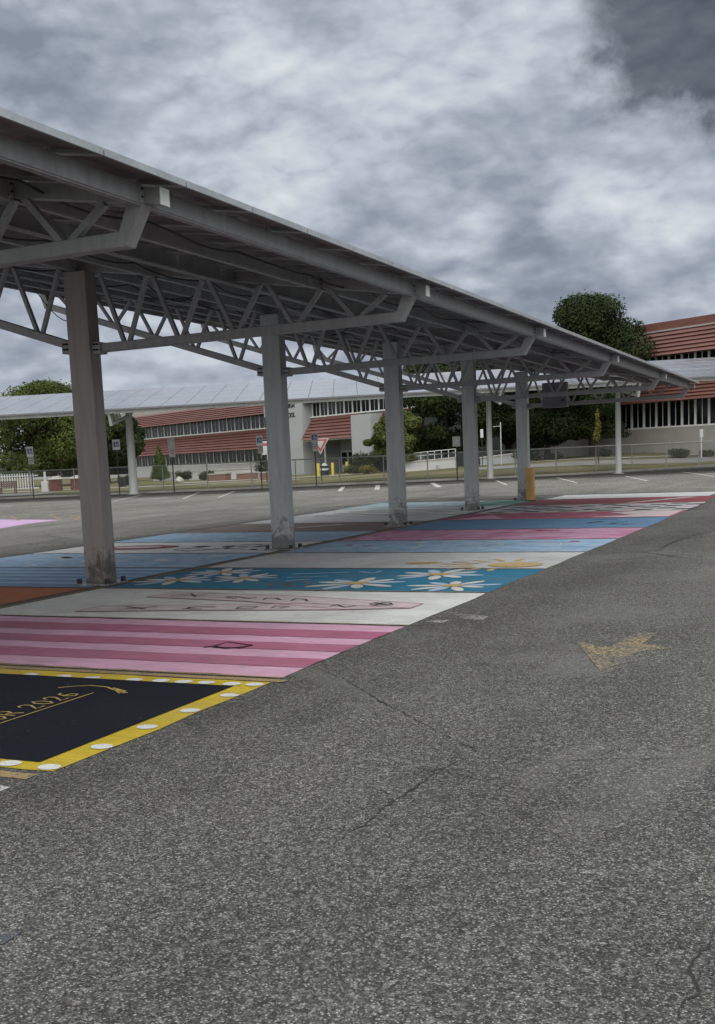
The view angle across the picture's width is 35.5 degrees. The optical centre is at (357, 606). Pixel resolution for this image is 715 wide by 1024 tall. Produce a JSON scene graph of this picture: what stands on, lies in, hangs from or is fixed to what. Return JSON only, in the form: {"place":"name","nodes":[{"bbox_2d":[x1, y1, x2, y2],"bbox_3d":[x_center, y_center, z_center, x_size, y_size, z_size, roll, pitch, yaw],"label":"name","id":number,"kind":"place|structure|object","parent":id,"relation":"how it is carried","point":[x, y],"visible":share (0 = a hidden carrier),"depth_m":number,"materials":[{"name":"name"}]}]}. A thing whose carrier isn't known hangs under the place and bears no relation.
{"place":"outdoors","nodes":[
{"label":"outdoors","id":0,"kind":"place"},
{"bbox_2d":[0,492,53,496],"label":"footpath","id":1,"kind":"structure","parent":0,"point":[20,494],"depth_m":74.18,"materials":[{"name":"concrete"}]},
{"bbox_2d":[3,479,296,492],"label":"footpath","id":2,"kind":"structure","parent":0,"point":[162,485],"depth_m":84.33,"materials":[{"name":"concrete"}]},
{"bbox_2d":[48,476,62,490],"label":"planter","id":3,"kind":"object","parent":2,"relation":"on","point":[52,482],"visible":0.79,"depth_m":83.02,"materials":[{"name":"red brick"}]},
{"bbox_2d":[69,475,78,489],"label":"planter","id":4,"kind":"object","parent":2,"relation":"on","point":[76,483],"visible":0.46,"depth_m":82.98,"materials":[{"name":"red brick"}]},
{"bbox_2d":[0,466,714,1023],"bbox_3d":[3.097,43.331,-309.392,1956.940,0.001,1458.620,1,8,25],"label":"asphalt parking lot","id":5,"kind":"structure","parent":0,"point":[198,868],"depth_m":5.12,"materials":[{"name":"grey asphalt"}]},
{"bbox_2d":[26,446,33,498],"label":"accessible parking sign","id":6,"kind":"object","parent":5,"relation":"on","point":[29,452],"visible":0.97,"depth_m":65.86,"materials":[{"name":"metal"}]},
{"bbox_2d":[0,587,83,604],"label":"painted stall","id":7,"kind":"object","parent":5,"relation":"on","point":[11,594],"visible":1,"depth_m":15.60,"materials":[{"name":"orange paint"}]},
{"bbox_2d":[0,568,185,586],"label":"painted stall","id":8,"kind":"object","parent":5,"relation":"on","point":[47,577],"visible":0.81,"depth_m":17.86,"materials":[{"name":"blue paint"}]},
{"bbox_2d":[112,439,119,494],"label":"accessible parking sign","id":9,"kind":"object","parent":5,"relation":"on","point":[116,445],"visible":0.98,"depth_m":66.11,"materials":[{"name":"metal"}]},
{"bbox_2d":[0,553,262,566],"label":"painted stall","id":10,"kind":"object","parent":5,"relation":"on","point":[128,560],"visible":0.87,"depth_m":20.42,"materials":[{"name":"blue paint"}]},
{"bbox_2d":[0,668,269,770],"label":"painted stall","id":11,"kind":"object","parent":5,"relation":"on","point":[52,720],"visible":1,"depth_m":7.91,"materials":[{"name":"black paint"}]},
{"bbox_2d":[167,438,174,492],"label":"accessible parking sign","id":12,"kind":"object","parent":5,"relation":"on","point":[171,443],"visible":0.98,"depth_m":66.44,"materials":[{"name":"metal"}]},
{"bbox_2d":[32,541,323,553],"bbox_3d":[-3.666,-1.226,22.914,5.515,0.008,2.495,1,8,25],"label":"painted stall","id":13,"kind":"object","parent":5,"relation":"on","point":[217,547],"visible":0.77,"depth_m":22.78,"materials":[{"name":"white paint"}]},
{"bbox_2d":[0,616,402,676],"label":"painted stall","id":14,"kind":"object","parent":5,"relation":"on","point":[264,649],"visible":1,"depth_m":10.61,"materials":[{"name":"pink paint"}]},
{"bbox_2d":[0,588,484,624],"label":"painted stall","id":15,"kind":"object","parent":5,"relation":"on","point":[403,608],"visible":1,"depth_m":13.26,"materials":[{"name":"white paint"}]},
{"bbox_2d":[0,612,487,944],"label":"paint remnants","id":16,"kind":"object","parent":5,"relation":"on","point":[5,936],"visible":1,"depth_m":6.06,"materials":[{"name":"paint"}]},
{"bbox_2d":[114,531,374,542],"bbox_3d":[-2.583,-1.593,25.306,5.524,0.004,2.678,1,8,25],"label":"painted stall","id":17,"kind":"object","parent":5,"relation":"on","point":[248,536],"visible":0.84,"depth_m":25.23,"materials":[{"name":"blue paint"}]},
{"bbox_2d":[256,435,262,488],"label":"accessible parking sign","id":18,"kind":"object","parent":5,"relation":"on","point":[259,440],"visible":1,"depth_m":66.83,"materials":[{"name":"metal"}]},
{"bbox_2d":[180,521,425,532],"bbox_3d":[-1.381,-1.996,27.909,5.536,0.004,2.986,1,8,25],"label":"painted stall","id":19,"kind":"object","parent":5,"relation":"on","point":[360,526],"visible":0.91,"depth_m":27.83,"materials":[{"name":"blue paint"}]},
{"bbox_2d":[311,433,317,485],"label":"accessible parking sign","id":20,"kind":"object","parent":5,"relation":"on","point":[314,439],"visible":0.98,"depth_m":67.03,"materials":[{"name":"metal"}]},
{"bbox_2d":[110,568,542,591],"bbox_3d":[-0.470,-0.409,15.846,5.699,0.008,2.588,1,8,25],"label":"painted stall","id":21,"kind":"object","parent":5,"relation":"on","point":[465,580],"visible":1,"depth_m":15.67,"materials":[{"name":"teal paint"}]},
{"bbox_2d":[0,107,699,585],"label":"solar canopy","id":22,"kind":"object","parent":5,"relation":"on","point":[86,229],"visible":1,"depth_m":15.95,"materials":[{"name":"metal"}]},
{"bbox_2d":[243,514,460,523],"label":"painted stall","id":23,"kind":"object","parent":5,"relation":"on","point":[357,519],"visible":0.81,"depth_m":30.43,"materials":[{"name":"grey paint"}]},
{"bbox_2d":[0,357,714,494],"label":"solar canopy","id":24,"kind":"object","parent":5,"relation":"on","point":[128,403],"visible":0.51,"depth_m":64.33,"materials":[{"name":"metal"}]},
{"bbox_2d":[0,495,714,778],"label":"stall divider lines","id":25,"kind":"object","parent":5,"relation":"on","point":[10,774],"visible":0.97,"depth_m":9.80,"materials":[{"name":"beige paint"}]},
{"bbox_2d":[0,465,714,498],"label":"kerb","id":26,"kind":"structure","parent":5,"relation":"on","point":[327,484],"depth_m":68.26,"materials":[{"name":"concrete"}]},
{"bbox_2d":[0,441,714,495],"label":"chain link fence","id":27,"kind":"object","parent":26,"relation":"on","point":[514,455],"visible":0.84,"depth_m":69.75,"materials":[{"name":"grey metal"}]},
{"bbox_2d":[12,510,714,1020],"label":"asphalt cracks","id":28,"kind":"object","parent":5,"relation":"on","point":[692,964],"visible":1,"depth_m":5.53,"materials":[{"name":"black asphalt"}]},
{"bbox_2d":[211,552,583,570],"bbox_3d":[0.534,-0.747,18.029,5.704,0.008,2.839,1,8,25],"label":"painted stall","id":29,"kind":"object","parent":5,"relation":"on","point":[491,560],"visible":1,"depth_m":18.02,"materials":[{"name":"grey paint"}]},
{"bbox_2d":[294,506,501,516],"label":"painted stall","id":30,"kind":"object","parent":5,"relation":"on","point":[410,511],"visible":0.8,"depth_m":33.42,"materials":[{"name":"white paint"}]},
{"bbox_2d":[344,499,537,508],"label":"painted stall","id":31,"kind":"object","parent":5,"relation":"on","point":[448,504],"visible":0.77,"depth_m":36.83,"materials":[{"name":"teal paint"}]},
{"bbox_2d":[281,539,615,552],"bbox_3d":[1.663,-1.125,20.485,5.685,0.004,2.498,1,8,25],"label":"painted stall","id":32,"kind":"object","parent":5,"relation":"on","point":[537,545],"visible":1,"depth_m":20.36,"materials":[{"name":"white paint"}]},
{"bbox_2d":[452,436,459,479],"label":"accessible parking sign","id":33,"kind":"object","parent":5,"relation":"on","point":[456,441],"visible":0.98,"depth_m":67.27,"materials":[{"name":"metal"}]},
{"bbox_2d":[341,528,641,540],"bbox_3d":[2.759,-1.494,22.870,5.682,0.004,2.672,1,8,25],"label":"painted stall","id":34,"kind":"object","parent":5,"relation":"on","point":[573,533],"visible":1,"depth_m":22.75,"materials":[{"name":"pink paint"}]},
{"bbox_2d":[525,468,535,500],"bbox_3d":[5.702,-4.048,36.869,0.380,1.080,0.380,1,8,25],"label":"bollard","id":35,"kind":"object","parent":5,"relation":"on","point":[530,483],"visible":1,"depth_m":36.76,"materials":[{"name":"metal"}]},
{"bbox_2d":[395,517,668,529],"bbox_3d":[3.995,-1.910,25.565,5.705,0.004,3.189,1,8,25],"label":"painted stall","id":36,"kind":"object","parent":5,"relation":"on","point":[549,523],"visible":1,"depth_m":25.44,"materials":[{"name":"blue paint"}]},
{"bbox_2d":[445,510,685,519],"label":"painted stall","id":37,"kind":"object","parent":5,"relation":"on","point":[661,513],"visible":1,"depth_m":28.08,"materials":[{"name":"pink paint"}]},
{"bbox_2d":[475,502,704,513],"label":"painted stall","id":38,"kind":"object","parent":5,"relation":"on","point":[606,507],"visible":1,"depth_m":30.93,"materials":[{"name":"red paint"}]},
{"bbox_2d":[515,496,714,505],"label":"painted stall","id":39,"kind":"object","parent":5,"relation":"on","point":[627,500],"visible":1,"depth_m":34.32,"materials":[{"name":"red paint"}]},
{"bbox_2d":[578,632,670,670],"bbox_3d":[2.260,0.358,9.326,0.775,0.001,1.773,-1,8,7],"label":"faded arrow marking","id":40,"kind":"object","parent":5,"relation":"on","point":[618,653],"visible":1,"depth_m":9.33,"materials":[{"name":"paint"}]},
{"bbox_2d":[546,491,714,499],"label":"painted stall","id":41,"kind":"object","parent":5,"relation":"on","point":[636,495],"visible":1,"depth_m":37.40,"materials":[{"name":"grey paint"}]},
{"bbox_2d":[0,473,714,556],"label":"pale asphalt lane","id":42,"kind":"structure","parent":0,"point":[209,510],"depth_m":43.01,"materials":[{"name":"grey asphalt"}]},
{"bbox_2d":[0,519,54,527],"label":"painted stall","id":43,"kind":"object","parent":42,"relation":"on","point":[6,523],"visible":1,"depth_m":37.02,"materials":[{"name":"pink paint"}]},
{"bbox_2d":[8,472,714,520],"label":"parking line markings","id":44,"kind":"object","parent":42,"relation":"on","point":[377,487],"visible":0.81,"depth_m":57.03,"materials":[{"name":"beige paint"}]},
{"bbox_2d":[0,452,714,496],"bbox_3d":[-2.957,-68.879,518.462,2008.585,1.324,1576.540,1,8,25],"label":"lawn ground","id":45,"kind":"structure","parent":0,"point":[416,477],"depth_m":78.89,"materials":[{"name":"green plant"}]},
{"bbox_2d":[0,481,16,493],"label":"picnic bench","id":46,"kind":"object","parent":45,"relation":"on","point":[10,484],"visible":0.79,"depth_m":79.68,"materials":[{"name":"wood"}]},
{"bbox_2d":[0,473,38,489],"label":"picket fence","id":47,"kind":"object","parent":45,"relation":"on","point":[9,476],"visible":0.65,"depth_m":97.39,"materials":[{"name":"wood"}]},
{"bbox_2d":[0,377,124,478],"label":"shade tree","id":48,"kind":"object","parent":45,"relation":"on","point":[53,442],"visible":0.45,"depth_m":104.54,"materials":[{"name":"green plant"}]},
{"bbox_2d":[59,416,146,481],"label":"shade tree","id":49,"kind":"object","parent":45,"relation":"on","point":[139,435],"visible":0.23,"depth_m":114.74,"materials":[{"name":"green plant"}]},
{"bbox_2d":[150,444,169,480],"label":"conifer","id":50,"kind":"object","parent":45,"relation":"on","point":[158,459],"visible":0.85,"depth_m":106.70,"materials":[{"name":"green plant"}]},
{"bbox_2d":[175,470,192,479],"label":"shrub","id":51,"kind":"object","parent":45,"relation":"on","point":[188,477],"visible":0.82,"depth_m":104.99,"materials":[{"name":"green plant"}]},
{"bbox_2d":[154,467,259,480],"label":"garden wall","id":52,"kind":"structure","parent":45,"relation":"on","point":[196,477],"depth_m":104.16,"materials":[{"name":"concrete"}]},
{"bbox_2d":[208,472,231,480],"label":"planter","id":53,"kind":"object","parent":45,"relation":"on","point":[219,475],"visible":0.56,"depth_m":96.69,"materials":[{"name":"brown brick"}]},
{"bbox_2d":[235,471,258,479],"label":"planter","id":54,"kind":"object","parent":45,"relation":"on","point":[247,474],"visible":0.56,"depth_m":94.74,"materials":[{"name":"brown brick"}]},
{"bbox_2d":[253,455,267,471],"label":"shrub","id":55,"kind":"object","parent":45,"relation":"on","point":[258,466],"visible":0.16,"depth_m":98.98,"materials":[{"name":"green plant"}]},
{"bbox_2d":[20,397,504,479],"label":"school building","id":56,"kind":"structure","parent":45,"relation":"on","point":[215,435],"depth_m":123.37,"materials":[{"name":"white paint"}]},
{"bbox_2d":[183,423,189,434],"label":"window","id":57,"kind":"structure","parent":56,"relation":"in","point":[186,427],"depth_m":137.67,"materials":[{"name":"grey glass"}]},
{"bbox_2d":[197,421,203,433],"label":"window","id":58,"kind":"structure","parent":56,"relation":"in","point":[200,425],"depth_m":134.52,"materials":[{"name":"grey glass"}]},
{"bbox_2d":[204,421,211,432],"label":"window","id":59,"kind":"structure","parent":56,"relation":"in","point":[207,424],"depth_m":132.90,"materials":[{"name":"grey glass"}]},
{"bbox_2d":[211,420,218,432],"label":"window","id":60,"kind":"structure","parent":56,"relation":"in","point":[214,423],"depth_m":131.32,"materials":[{"name":"grey glass"}]},
{"bbox_2d":[218,419,226,431],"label":"window","id":61,"kind":"structure","parent":56,"relation":"in","point":[222,422],"depth_m":129.74,"materials":[{"name":"grey glass"}]},
{"bbox_2d":[220,451,227,463],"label":"window","id":62,"kind":"structure","parent":56,"relation":"in","point":[224,454],"depth_m":130.25,"materials":[{"name":"grey glass"}]},
{"bbox_2d":[226,418,234,430],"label":"window","id":63,"kind":"structure","parent":56,"relation":"in","point":[229,422],"depth_m":128.12,"materials":[{"name":"grey glass"}]},
{"bbox_2d":[228,451,235,461],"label":"window","id":64,"kind":"structure","parent":56,"relation":"in","point":[231,454],"depth_m":128.66,"materials":[{"name":"grey glass"}]},
{"bbox_2d":[234,417,242,429],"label":"window","id":65,"kind":"structure","parent":56,"relation":"in","point":[237,421],"depth_m":126.54,"materials":[{"name":"grey glass"}]},
{"bbox_2d":[236,450,243,462],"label":"window","id":66,"kind":"structure","parent":56,"relation":"in","point":[240,453],"depth_m":127.03,"materials":[{"name":"grey glass"}]},
{"bbox_2d":[242,416,250,429],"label":"window","id":67,"kind":"structure","parent":56,"relation":"in","point":[246,424],"depth_m":124.97,"materials":[{"name":"grey glass"}]},
{"bbox_2d":[244,450,252,462],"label":"window","id":68,"kind":"structure","parent":56,"relation":"in","point":[247,453],"depth_m":125.46,"materials":[{"name":"grey glass"}]},
{"bbox_2d":[250,415,258,428],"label":"window","id":69,"kind":"structure","parent":56,"relation":"in","point":[254,420],"depth_m":123.36,"materials":[{"name":"grey glass"}]},
{"bbox_2d":[259,415,265,427],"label":"window","id":70,"kind":"structure","parent":56,"relation":"in","point":[262,422],"depth_m":121.99,"materials":[{"name":"grey glass"}]},
{"bbox_2d":[311,403,319,416],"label":"window","id":71,"kind":"structure","parent":56,"relation":"in","point":[315,407],"depth_m":112.74,"materials":[{"name":"black glass"}]},
{"bbox_2d":[319,402,326,415],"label":"window","id":72,"kind":"structure","parent":56,"relation":"in","point":[322,406],"depth_m":111.56,"materials":[{"name":"black glass"}]},
{"bbox_2d":[327,401,334,414],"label":"window","id":73,"kind":"structure","parent":56,"relation":"in","point":[330,405],"depth_m":110.37,"materials":[{"name":"black glass"}]},
{"bbox_2d":[335,401,343,413],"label":"window","id":74,"kind":"structure","parent":56,"relation":"in","point":[338,404],"depth_m":109.16,"materials":[{"name":"black glass"}]},
{"bbox_2d":[341,451,347,471],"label":"door","id":75,"kind":"structure","parent":56,"relation":"in","point":[343,453],"depth_m":115.04,"materials":[{"name":"black glass"}]},
{"bbox_2d":[343,401,351,412],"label":"window","id":76,"kind":"structure","parent":56,"relation":"in","point":[347,405],"depth_m":107.94,"materials":[{"name":"black glass"}]},
{"bbox_2d":[351,400,359,412],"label":"window","id":77,"kind":"structure","parent":56,"relation":"in","point":[355,403],"depth_m":106.74,"materials":[{"name":"black glass"}]},
{"bbox_2d":[360,400,368,411],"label":"window","id":78,"kind":"structure","parent":56,"relation":"in","point":[364,404],"depth_m":105.57,"materials":[{"name":"black glass"}]},
{"bbox_2d":[369,399,377,410],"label":"window","id":79,"kind":"structure","parent":56,"relation":"in","point":[373,403],"depth_m":104.34,"materials":[{"name":"black glass"}]},
{"bbox_2d":[262,441,267,482],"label":"road sign","id":80,"kind":"object","parent":45,"relation":"on","point":[264,445],"visible":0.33,"depth_m":79.15,"materials":[{"name":"metal"}]},
{"bbox_2d":[318,437,328,479],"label":"yield sign","id":81,"kind":"object","parent":45,"relation":"on","point":[322,442],"visible":0.76,"depth_m":77.12,"materials":[{"name":"metal"}]},
{"bbox_2d":[320,463,328,475],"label":"litter bin","id":82,"kind":"object","parent":45,"relation":"on","point":[325,468],"visible":0.85,"depth_m":97.97,"materials":[{"name":"white plastic"}]},
{"bbox_2d":[343,465,359,473],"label":"shrub","id":83,"kind":"object","parent":45,"relation":"on","point":[352,468],"visible":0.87,"depth_m":97.09,"materials":[{"name":"green plant"}]},
{"bbox_2d":[358,464,376,473],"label":"shrub","id":84,"kind":"object","parent":45,"relation":"on","point":[373,468],"visible":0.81,"depth_m":93.27,"materials":[{"name":"green plant"}]},
{"bbox_2d":[349,449,386,471],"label":"shrub","id":85,"kind":"object","parent":45,"relation":"on","point":[368,461],"visible":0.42,"depth_m":97.64,"materials":[{"name":"green plant"}]},
{"bbox_2d":[363,422,385,471],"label":"ornamental tree","id":86,"kind":"object","parent":45,"relation":"on","point":[379,447],"visible":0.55,"depth_m":95.14,"materials":[{"name":"green plant"}]},
{"bbox_2d":[379,409,422,461],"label":"ornamental tree","id":87,"kind":"object","parent":45,"relation":"on","point":[414,421],"visible":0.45,"depth_m":89.69,"materials":[{"name":"green plant"}]},
{"bbox_2d":[405,449,455,471],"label":"wheelchair ramp","id":88,"kind":"structure","parent":45,"relation":"on","point":[438,463],"depth_m":88.87,"materials":[{"name":"concrete"}]},
{"bbox_2d":[402,363,514,457],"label":"shade tree","id":89,"kind":"object","parent":45,"relation":"on","point":[443,408],"visible":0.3,"depth_m":92.86,"materials":[{"name":"green plant"}]},
{"bbox_2d":[479,453,516,464],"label":"retaining wall","id":90,"kind":"structure","parent":45,"relation":"on","point":[506,457],"depth_m":88.76,"materials":[{"name":"concrete"}]},
{"bbox_2d":[476,368,544,453],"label":"shade tree","id":91,"kind":"object","parent":45,"relation":"on","point":[507,437],"visible":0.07,"depth_m":97.47,"materials":[{"name":"green plant"}]},
{"bbox_2d":[506,390,580,458],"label":"shade tree","id":92,"kind":"object","parent":45,"relation":"on","point":[546,440],"visible":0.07,"depth_m":90.33,"materials":[{"name":"green plant"}]},
{"bbox_2d":[546,452,563,459],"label":"shrub","id":93,"kind":"object","parent":45,"relation":"on","point":[558,456],"visible":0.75,"depth_m":86.15,"materials":[{"name":"green plant"}]},
{"bbox_2d":[529,289,658,456],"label":"shade tree","id":94,"kind":"object","parent":45,"relation":"on","point":[591,316],"visible":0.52,"depth_m":84.50,"materials":[{"name":"green plant"}]},
{"bbox_2d":[593,409,600,462],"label":"sapling","id":95,"kind":"object","parent":45,"relation":"on","point":[596,432],"visible":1,"depth_m":78.06,"materials":[{"name":"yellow plant"}]},
{"bbox_2d":[510,314,714,458],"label":"school building","id":96,"kind":"structure","parent":45,"relation":"on","point":[689,415],"depth_m":85.31,"materials":[{"name":"red brick"}]},
{"bbox_2d":[621,405,630,427],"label":"window","id":97,"kind":"structure","parent":96,"relation":"in","point":[626,414],"depth_m":89.89,"materials":[{"name":"black glass"}]},
{"bbox_2d":[630,404,642,427],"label":"window","id":98,"kind":"structure","parent":96,"relation":"in","point":[636,409],"depth_m":89.01,"materials":[{"name":"black glass"}]},
{"bbox_2d":[643,403,654,427],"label":"window","id":99,"kind":"structure","parent":96,"relation":"in","point":[648,408],"depth_m":87.97,"materials":[{"name":"black glass"}]},
{"bbox_2d":[655,402,667,426],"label":"window","id":100,"kind":"structure","parent":96,"relation":"in","point":[661,408],"depth_m":86.95,"materials":[{"name":"black glass"}]},
{"bbox_2d":[668,401,680,425],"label":"window","id":101,"kind":"structure","parent":96,"relation":"in","point":[674,407],"depth_m":85.89,"materials":[{"name":"black glass"}]},
{"bbox_2d":[681,400,693,424],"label":"window","id":102,"kind":"structure","parent":96,"relation":"in","point":[687,406],"depth_m":84.86,"materials":[{"name":"black glass"}]},
{"bbox_2d":[694,398,707,424],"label":"window","id":103,"kind":"structure","parent":96,"relation":"in","point":[700,405],"depth_m":83.82,"materials":[{"name":"black glass"}]},
{"bbox_2d":[694,351,707,357],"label":"window","id":104,"kind":"structure","parent":96,"relation":"in","point":[698,354],"depth_m":83.23,"materials":[{"name":"black glass"}]},
{"bbox_2d":[708,398,714,423],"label":"window","id":105,"kind":"structure","parent":96,"relation":"in","point":[711,401],"depth_m":83.03,"materials":[{"name":"black glass"}]},
{"bbox_2d":[668,448,690,457],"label":"shrub","id":106,"kind":"object","parent":45,"relation":"on","point":[681,451],"visible":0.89,"depth_m":82.60,"materials":[{"name":"green plant"}]},
{"bbox_2d":[0,0,714,468],"label":"sky","id":107,"kind":"structure","parent":0,"point":[524,156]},
{"bbox_2d":[479,456,714,469],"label":"service road","id":108,"kind":"structure","parent":0,"point":[671,460],"depth_m":79.75,"materials":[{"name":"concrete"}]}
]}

